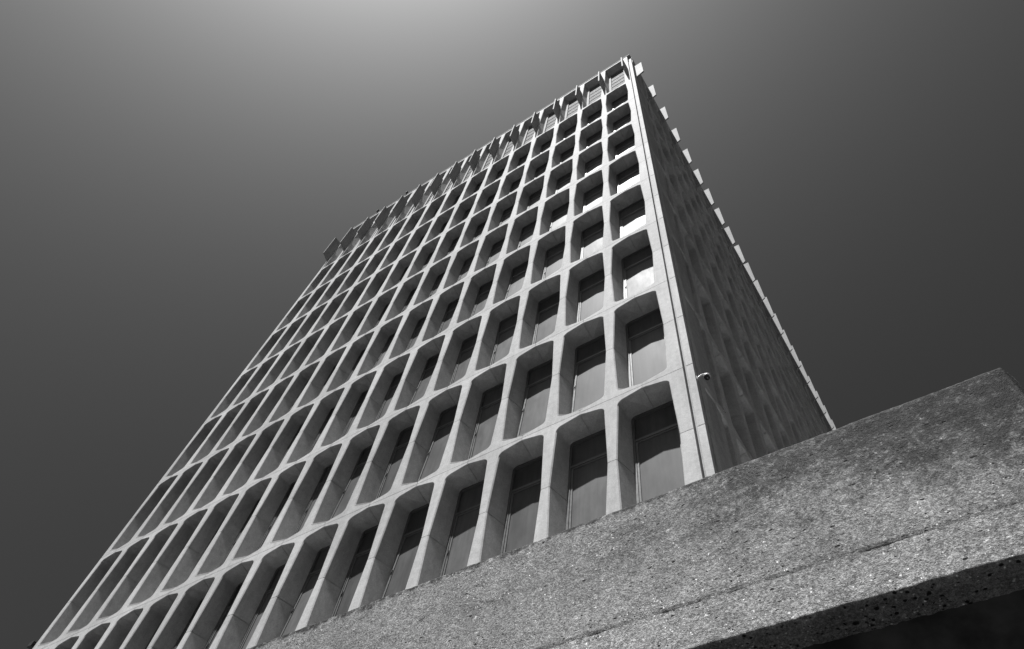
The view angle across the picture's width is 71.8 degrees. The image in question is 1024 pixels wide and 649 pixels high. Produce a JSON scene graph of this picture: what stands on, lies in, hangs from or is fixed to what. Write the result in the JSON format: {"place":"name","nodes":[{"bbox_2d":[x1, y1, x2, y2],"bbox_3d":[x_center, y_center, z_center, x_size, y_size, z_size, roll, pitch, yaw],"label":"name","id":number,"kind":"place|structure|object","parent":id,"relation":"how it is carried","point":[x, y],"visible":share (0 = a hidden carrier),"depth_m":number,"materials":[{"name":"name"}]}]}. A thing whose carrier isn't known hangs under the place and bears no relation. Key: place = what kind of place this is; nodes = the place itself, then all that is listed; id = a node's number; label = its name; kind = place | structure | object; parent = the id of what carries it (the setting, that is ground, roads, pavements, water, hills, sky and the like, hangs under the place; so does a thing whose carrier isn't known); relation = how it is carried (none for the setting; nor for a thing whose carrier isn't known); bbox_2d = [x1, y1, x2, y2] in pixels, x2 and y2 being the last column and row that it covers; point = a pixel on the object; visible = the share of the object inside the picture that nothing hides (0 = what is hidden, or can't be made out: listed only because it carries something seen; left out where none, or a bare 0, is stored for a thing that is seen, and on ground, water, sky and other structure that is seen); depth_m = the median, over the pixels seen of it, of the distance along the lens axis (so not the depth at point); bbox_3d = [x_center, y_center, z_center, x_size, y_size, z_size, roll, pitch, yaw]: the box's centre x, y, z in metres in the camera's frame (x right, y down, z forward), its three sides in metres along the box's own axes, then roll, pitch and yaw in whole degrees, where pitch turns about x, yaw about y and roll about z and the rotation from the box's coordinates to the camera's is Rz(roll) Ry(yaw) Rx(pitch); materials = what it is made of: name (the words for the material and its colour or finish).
{"place":"outdoors","nodes":[
{"label":"outdoors","id":0,"kind":"place"},
{"bbox_2d":[0,0,1023,648],"label":"sky","id":1,"kind":"structure","parent":0,"point":[175,175],"materials":[{"name":"grey"}]},
{"label":"ground","id":2,"kind":"structure","parent":0,"visible":0},
{"bbox_2d":[33,54,835,648],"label":"office tower","id":3,"kind":"structure","parent":2,"relation":"on","point":[531,328],"depth_m":20.36,"materials":[{"name":"concrete"}]},
{"bbox_2d":[27,641,36,648],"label":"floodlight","id":4,"kind":"object","parent":3,"relation":"attached to","point":[32,644],"visible":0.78,"depth_m":21.49,"materials":[{"name":"metal"}]},
{"bbox_2d":[145,617,164,648],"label":"window","id":5,"kind":"structure","parent":3,"relation":"in","point":[164,617],"depth_m":18.43,"materials":[{"name":"glass"}]},
{"bbox_2d":[173,599,203,648],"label":"window","id":6,"kind":"structure","parent":3,"relation":"in","point":[193,615],"depth_m":17.77,"materials":[{"name":"glass"}]},
{"bbox_2d":[188,514,227,581],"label":"window","id":7,"kind":"structure","parent":3,"relation":"in","point":[227,514],"depth_m":21.13,"materials":[{"name":"glass"}]},
{"bbox_2d":[204,582,243,648],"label":"window","id":8,"kind":"structure","parent":3,"relation":"in","point":[235,593],"depth_m":17.11,"materials":[{"name":"glass"}]},
{"bbox_2d":[220,498,260,565],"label":"window","id":9,"kind":"structure","parent":3,"relation":"in","point":[258,501],"depth_m":20.53,"materials":[{"name":"glass"}]},
{"bbox_2d":[245,439,272,483],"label":"window","id":10,"kind":"structure","parent":3,"relation":"in","point":[272,439],"depth_m":24.38,"materials":[{"name":"glass"}]},
{"bbox_2d":[238,564,285,648],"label":"window","id":11,"kind":"structure","parent":3,"relation":"in","point":[273,583],"depth_m":16.44,"materials":[{"name":"glass"}]},
{"bbox_2d":[256,481,296,550],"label":"window","id":12,"kind":"structure","parent":3,"relation":"in","point":[292,485],"depth_m":19.98,"materials":[{"name":"glass"}]},
{"bbox_2d":[275,423,310,469],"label":"window","id":13,"kind":"structure","parent":3,"relation":"in","point":[301,425],"depth_m":23.72,"materials":[{"name":"glass"}]},
{"bbox_2d":[288,379,317,411],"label":"window","id":14,"kind":"structure","parent":3,"relation":"in","point":[309,379],"depth_m":27.38,"materials":[{"name":"glass"}]},
{"bbox_2d":[280,545,330,636],"bbox_3d":[-4.369,5.908,15.592,1.058,2.860,0.178,-27,-66,21],"label":"window","id":15,"kind":"structure","parent":3,"relation":"in","point":[297,611],"depth_m":15.81,"materials":[{"name":"glass"}]},
{"bbox_2d":[293,463,333,534],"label":"window","id":16,"kind":"structure","parent":3,"relation":"in","point":[322,481],"depth_m":19.47,"materials":[{"name":"glass"}]},
{"bbox_2d":[307,406,343,453],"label":"window","id":17,"kind":"structure","parent":3,"relation":"in","point":[331,411],"depth_m":23.22,"materials":[{"name":"glass"}]},
{"bbox_2d":[316,365,345,397],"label":"window","id":18,"kind":"structure","parent":3,"relation":"in","point":[334,367],"depth_m":26.96,"materials":[{"name":"glass"}]},
{"bbox_2d":[330,445,372,518],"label":"window","id":19,"kind":"structure","parent":3,"relation":"in","point":[347,493],"depth_m":18.80,"materials":[{"name":"glass"}]},
{"bbox_2d":[331,525,378,617],"bbox_3d":[-3.181,5.344,15.109,1.058,2.860,0.095,-27,-66,21],"label":"window","id":20,"kind":"structure","parent":3,"relation":"in","point":[361,555],"depth_m":15.36,"materials":[{"name":"glass"}]},
{"bbox_2d":[345,349,365,382],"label":"window","id":21,"kind":"structure","parent":3,"relation":"in","point":[362,352],"depth_m":26.44,"materials":[{"name":"glass"}]},
{"bbox_2d":[348,318,363,341],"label":"window","id":22,"kind":"structure","parent":3,"relation":"in","point":[362,318],"depth_m":30.17,"materials":[{"name":"glass"}]},
{"bbox_2d":[340,389,377,437],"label":"window","id":23,"kind":"structure","parent":3,"relation":"in","point":[363,395],"depth_m":22.69,"materials":[{"name":"glass"}]},
{"bbox_2d":[373,333,395,367],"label":"window","id":24,"kind":"structure","parent":3,"relation":"in","point":[379,360],"depth_m":25.85,"materials":[{"name":"glass"}]},
{"bbox_2d":[374,303,399,327],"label":"window","id":25,"kind":"structure","parent":3,"relation":"in","point":[384,310],"depth_m":29.65,"materials":[{"name":"glass"}]},
{"bbox_2d":[374,371,410,421],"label":"window","id":26,"kind":"structure","parent":3,"relation":"in","point":[395,382],"depth_m":22.17,"materials":[{"name":"glass"}]},
{"bbox_2d":[375,425,422,499],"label":"window","id":27,"kind":"structure","parent":3,"relation":"in","point":[404,437],"depth_m":18.39,"materials":[{"name":"glass"}]},
{"bbox_2d":[397,265,409,283],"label":"window","id":28,"kind":"structure","parent":3,"relation":"in","point":[406,268],"depth_m":32.84,"materials":[{"name":"glass"}]},
{"bbox_2d":[401,287,417,312],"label":"window","id":29,"kind":"structure","parent":3,"relation":"in","point":[413,291],"depth_m":29.18,"materials":[{"name":"glass"}]},
{"bbox_2d":[382,503,437,597],"bbox_3d":[-2.039,4.719,14.595,1.058,2.860,0.178,-27,-66,21],"label":"window","id":30,"kind":"structure","parent":3,"relation":"in","point":[400,572],"depth_m":14.79,"materials":[{"name":"glass"}]},
{"bbox_2d":[405,316,426,350],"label":"window","id":31,"kind":"structure","parent":3,"relation":"in","point":[420,323],"depth_m":25.42,"materials":[{"name":"glass"}]},
{"bbox_2d":[409,353,447,404],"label":"window","id":32,"kind":"structure","parent":3,"relation":"in","point":[431,363],"depth_m":21.56,"materials":[{"name":"glass"}]},
{"bbox_2d":[421,252,443,269],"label":"window","id":33,"kind":"structure","parent":3,"relation":"in","point":[430,255],"depth_m":32.30,"materials":[{"name":"glass"}]},
{"bbox_2d":[428,271,454,297],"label":"window","id":34,"kind":"structure","parent":3,"relation":"in","point":[439,278],"depth_m":28.63,"materials":[{"name":"glass"}]},
{"bbox_2d":[418,404,465,480],"bbox_3d":[-1.655,2.861,17.706,1.058,2.860,0.178,-27,-66,21],"label":"window","id":35,"kind":"structure","parent":3,"relation":"in","point":[445,421],"depth_m":17.78,"materials":[{"name":"glass"}]},
{"bbox_2d":[438,220,457,234],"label":"window","id":36,"kind":"structure","parent":3,"relation":"in","point":[444,225],"depth_m":35.49,"materials":[{"name":"glass"}]},
{"bbox_2d":[437,298,459,334],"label":"window","id":37,"kind":"structure","parent":3,"relation":"in","point":[451,307],"depth_m":24.88,"materials":[{"name":"glass"}]},
{"bbox_2d":[446,236,459,255],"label":"window","id":38,"kind":"structure","parent":3,"relation":"in","point":[454,242],"depth_m":31.79,"materials":[{"name":"glass"}]},
{"bbox_2d":[452,195,460,205],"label":"window","id":39,"kind":"structure","parent":3,"relation":"in","point":[457,198],"depth_m":38.86,"materials":[{"name":"glass"}]},
{"bbox_2d":[439,480,491,576],"bbox_3d":[-0.851,4.155,14.112,1.058,2.860,0.095,-27,-66,21],"label":"window","id":40,"kind":"structure","parent":3,"relation":"in","point":[459,544],"depth_m":14.32,"materials":[{"name":"glass"}]},
{"bbox_2d":[456,255,474,282],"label":"window","id":41,"kind":"structure","parent":3,"relation":"in","point":[467,263],"depth_m":28.10,"materials":[{"name":"glass"}]},
{"bbox_2d":[461,207,471,221],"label":"window","id":42,"kind":"structure","parent":3,"relation":"in","point":[467,212],"depth_m":34.99,"materials":[{"name":"glass"}]},
{"bbox_2d":[449,333,486,385],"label":"window","id":43,"kind":"structure","parent":3,"relation":"in","point":[468,345],"depth_m":21.12,"materials":[{"name":"glass"}]},
{"bbox_2d":[473,181,482,193],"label":"window","id":44,"kind":"structure","parent":3,"relation":"in","point":[478,186],"depth_m":38.34,"materials":[{"name":"glass"}]},
{"bbox_2d":[472,221,486,240],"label":"window","id":45,"kind":"structure","parent":3,"relation":"in","point":[479,230],"depth_m":31.28,"materials":[{"name":"glass"}]},
{"bbox_2d":[467,382,503,459],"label":"window","id":46,"kind":"structure","parent":3,"relation":"in","point":[491,399],"depth_m":17.34,"materials":[{"name":"glass"}]},
{"bbox_2d":[471,280,501,316],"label":"window","id":47,"kind":"structure","parent":3,"relation":"in","point":[483,293],"depth_m":24.36,"materials":[{"name":"glass"}]},
{"bbox_2d":[485,192,496,207],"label":"window","id":48,"kind":"structure","parent":3,"relation":"in","point":[490,199],"depth_m":34.48,"materials":[{"name":"glass"}]},
{"bbox_2d":[486,238,504,265],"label":"window","id":49,"kind":"structure","parent":3,"relation":"in","point":[496,248],"depth_m":27.57,"materials":[{"name":"glass"}]},
{"bbox_2d":[495,167,505,180],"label":"window","id":50,"kind":"structure","parent":3,"relation":"in","point":[500,173],"depth_m":37.77,"materials":[{"name":"glass"}]},
{"bbox_2d":[489,312,517,365],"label":"window","id":51,"kind":"structure","parent":3,"relation":"in","point":[506,328],"depth_m":20.59,"materials":[{"name":"glass"}]},
{"bbox_2d":[499,204,514,225],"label":"window","id":52,"kind":"structure","parent":3,"relation":"in","point":[506,214],"depth_m":30.77,"materials":[{"name":"glass"}]},
{"bbox_2d":[509,177,521,193],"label":"window","id":53,"kind":"structure","parent":3,"relation":"in","point":[515,185],"depth_m":33.97,"materials":[{"name":"glass"}]},
{"bbox_2d":[505,260,536,298],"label":"window","id":54,"kind":"structure","parent":3,"relation":"in","point":[518,274],"depth_m":23.79,"materials":[{"name":"glass"}]},
{"bbox_2d":[517,153,528,166],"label":"window","id":55,"kind":"structure","parent":3,"relation":"in","point":[523,159],"depth_m":37.29,"materials":[{"name":"glass"}]},
{"bbox_2d":[500,455,550,553],"bbox_3d":[0.319,3.567,13.616,1.058,2.860,0.078,-27,-66,21],"label":"window","id":56,"kind":"structure","parent":3,"relation":"in","point":[525,487],"depth_m":13.80,"materials":[{"name":"glass"}]},
{"bbox_2d":[517,220,543,248],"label":"window","id":57,"kind":"structure","parent":3,"relation":"in","point":[527,232],"depth_m":27.06,"materials":[{"name":"glass"}]},
{"bbox_2d":[526,188,542,209],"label":"window","id":58,"kind":"structure","parent":3,"relation":"in","point":[534,198],"depth_m":30.25,"materials":[{"name":"glass"}]},
{"bbox_2d":[517,359,562,436],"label":"window","id":59,"kind":"structure","parent":3,"relation":"in","point":[539,378],"depth_m":16.75,"materials":[{"name":"glass"}]},
{"bbox_2d":[534,162,547,178],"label":"window","id":60,"kind":"structure","parent":3,"relation":"in","point":[540,170],"depth_m":33.46,"materials":[{"name":"glass"}]},
{"bbox_2d":[532,291,559,344],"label":"window","id":61,"kind":"structure","parent":3,"relation":"in","point":[547,310],"depth_m":20.08,"materials":[{"name":"glass"}]},
{"bbox_2d":[540,139,551,153],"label":"window","id":62,"kind":"structure","parent":3,"relation":"in","point":[545,146],"depth_m":36.76,"materials":[{"name":"glass"}]},
{"bbox_2d":[542,241,564,278],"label":"window","id":63,"kind":"structure","parent":3,"relation":"in","point":[554,255],"depth_m":23.32,"materials":[{"name":"glass"}]},
{"bbox_2d":[549,202,568,230],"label":"window","id":64,"kind":"structure","parent":3,"relation":"in","point":[559,215],"depth_m":26.51,"materials":[{"name":"glass"}]},
{"bbox_2d":[555,171,571,193],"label":"window","id":65,"kind":"structure","parent":3,"relation":"in","point":[564,181],"depth_m":29.73,"materials":[{"name":"glass"}]},
{"bbox_2d":[559,146,574,163],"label":"window","id":66,"kind":"structure","parent":3,"relation":"in","point":[567,154],"depth_m":32.98,"materials":[{"name":"glass"}]},
{"bbox_2d":[563,124,576,139],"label":"window","id":67,"kind":"structure","parent":3,"relation":"in","point":[570,131],"depth_m":36.24,"materials":[{"name":"glass"}]},
{"bbox_2d":[572,334,605,412],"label":"window","id":68,"kind":"structure","parent":3,"relation":"in","point":[590,357],"depth_m":16.23,"materials":[{"name":"glass"}]},
{"bbox_2d":[577,268,604,321],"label":"window","id":69,"kind":"structure","parent":3,"relation":"in","point":[591,288],"depth_m":19.56,"materials":[{"name":"glass"}]},
{"bbox_2d":[565,429,617,529],"bbox_3d":[1.484,2.973,13.117,1.058,2.860,0.078,-27,-66,21],"label":"window","id":70,"kind":"structure","parent":3,"relation":"in","point":[588,464],"depth_m":13.28,"materials":[{"name":"glass"}]},
{"bbox_2d":[580,219,603,258],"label":"window","id":71,"kind":"structure","parent":3,"relation":"in","point":[591,237],"depth_m":22.81,"materials":[{"name":"glass"}]},
{"bbox_2d":[583,183,602,211],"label":"window","id":72,"kind":"structure","parent":3,"relation":"in","point":[592,197],"depth_m":26.02,"materials":[{"name":"glass"}]},
{"bbox_2d":[584,153,602,176],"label":"window","id":73,"kind":"structure","parent":3,"relation":"in","point":[592,165],"depth_m":29.23,"materials":[{"name":"glass"}]},
{"bbox_2d":[586,130,601,147],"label":"window","id":74,"kind":"structure","parent":3,"relation":"in","point":[597,136],"depth_m":32.44,"materials":[{"name":"glass"}]},
{"bbox_2d":[587,109,601,124],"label":"window","id":75,"kind":"structure","parent":3,"relation":"in","point":[596,115],"depth_m":35.75,"materials":[{"name":"glass"}]},
{"bbox_2d":[612,93,627,109],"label":"window","id":76,"kind":"structure","parent":3,"relation":"in","point":[624,98],"depth_m":35.25,"materials":[{"name":"glass"}]},
{"bbox_2d":[613,113,630,131],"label":"window","id":77,"kind":"structure","parent":3,"relation":"in","point":[626,119],"depth_m":31.94,"materials":[{"name":"glass"}]},
{"bbox_2d":[614,135,634,158],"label":"window","id":78,"kind":"structure","parent":3,"relation":"in","point":[628,144],"depth_m":28.70,"materials":[{"name":"glass"}]},
{"bbox_2d":[616,162,639,192],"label":"window","id":79,"kind":"structure","parent":3,"relation":"in","point":[626,178],"depth_m":25.48,"materials":[{"name":"glass"}]},
{"bbox_2d":[618,198,645,237],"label":"window","id":80,"kind":"structure","parent":3,"relation":"in","point":[632,217],"depth_m":22.29,"materials":[{"name":"glass"}]},
{"bbox_2d":[621,244,653,298],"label":"window","id":81,"kind":"structure","parent":3,"relation":"in","point":[637,267],"depth_m":19.03,"materials":[{"name":"glass"}]},
{"bbox_2d":[625,308,666,386],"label":"window","id":82,"kind":"structure","parent":3,"relation":"in","point":[645,340],"depth_m":15.78,"materials":[{"name":"glass"}]},
{"bbox_2d":[631,400,684,503],"bbox_3d":[2.649,2.378,12.618,1.058,2.860,0.078,-27,-66,21],"label":"window","id":83,"kind":"structure","parent":3,"relation":"in","point":[657,452],"depth_m":12.76,"materials":[{"name":"glass"}]},
{"bbox_2d":[696,373,710,379],"bbox_3d":[3.547,0.970,13.080,0.247,0.186,0.129,-20,-64,18],"label":"security camera","id":84,"kind":"object","parent":3,"relation":"attached to","point":[706,376],"visible":1,"depth_m":13.01,"materials":[{"name":"white paint"}]},
{"bbox_2d":[248,367,1023,648],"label":"concrete wall","id":85,"kind":"structure","parent":2,"relation":"on","point":[900,526],"depth_m":2.70,"materials":[{"name":"grey concrete"}]}
]}

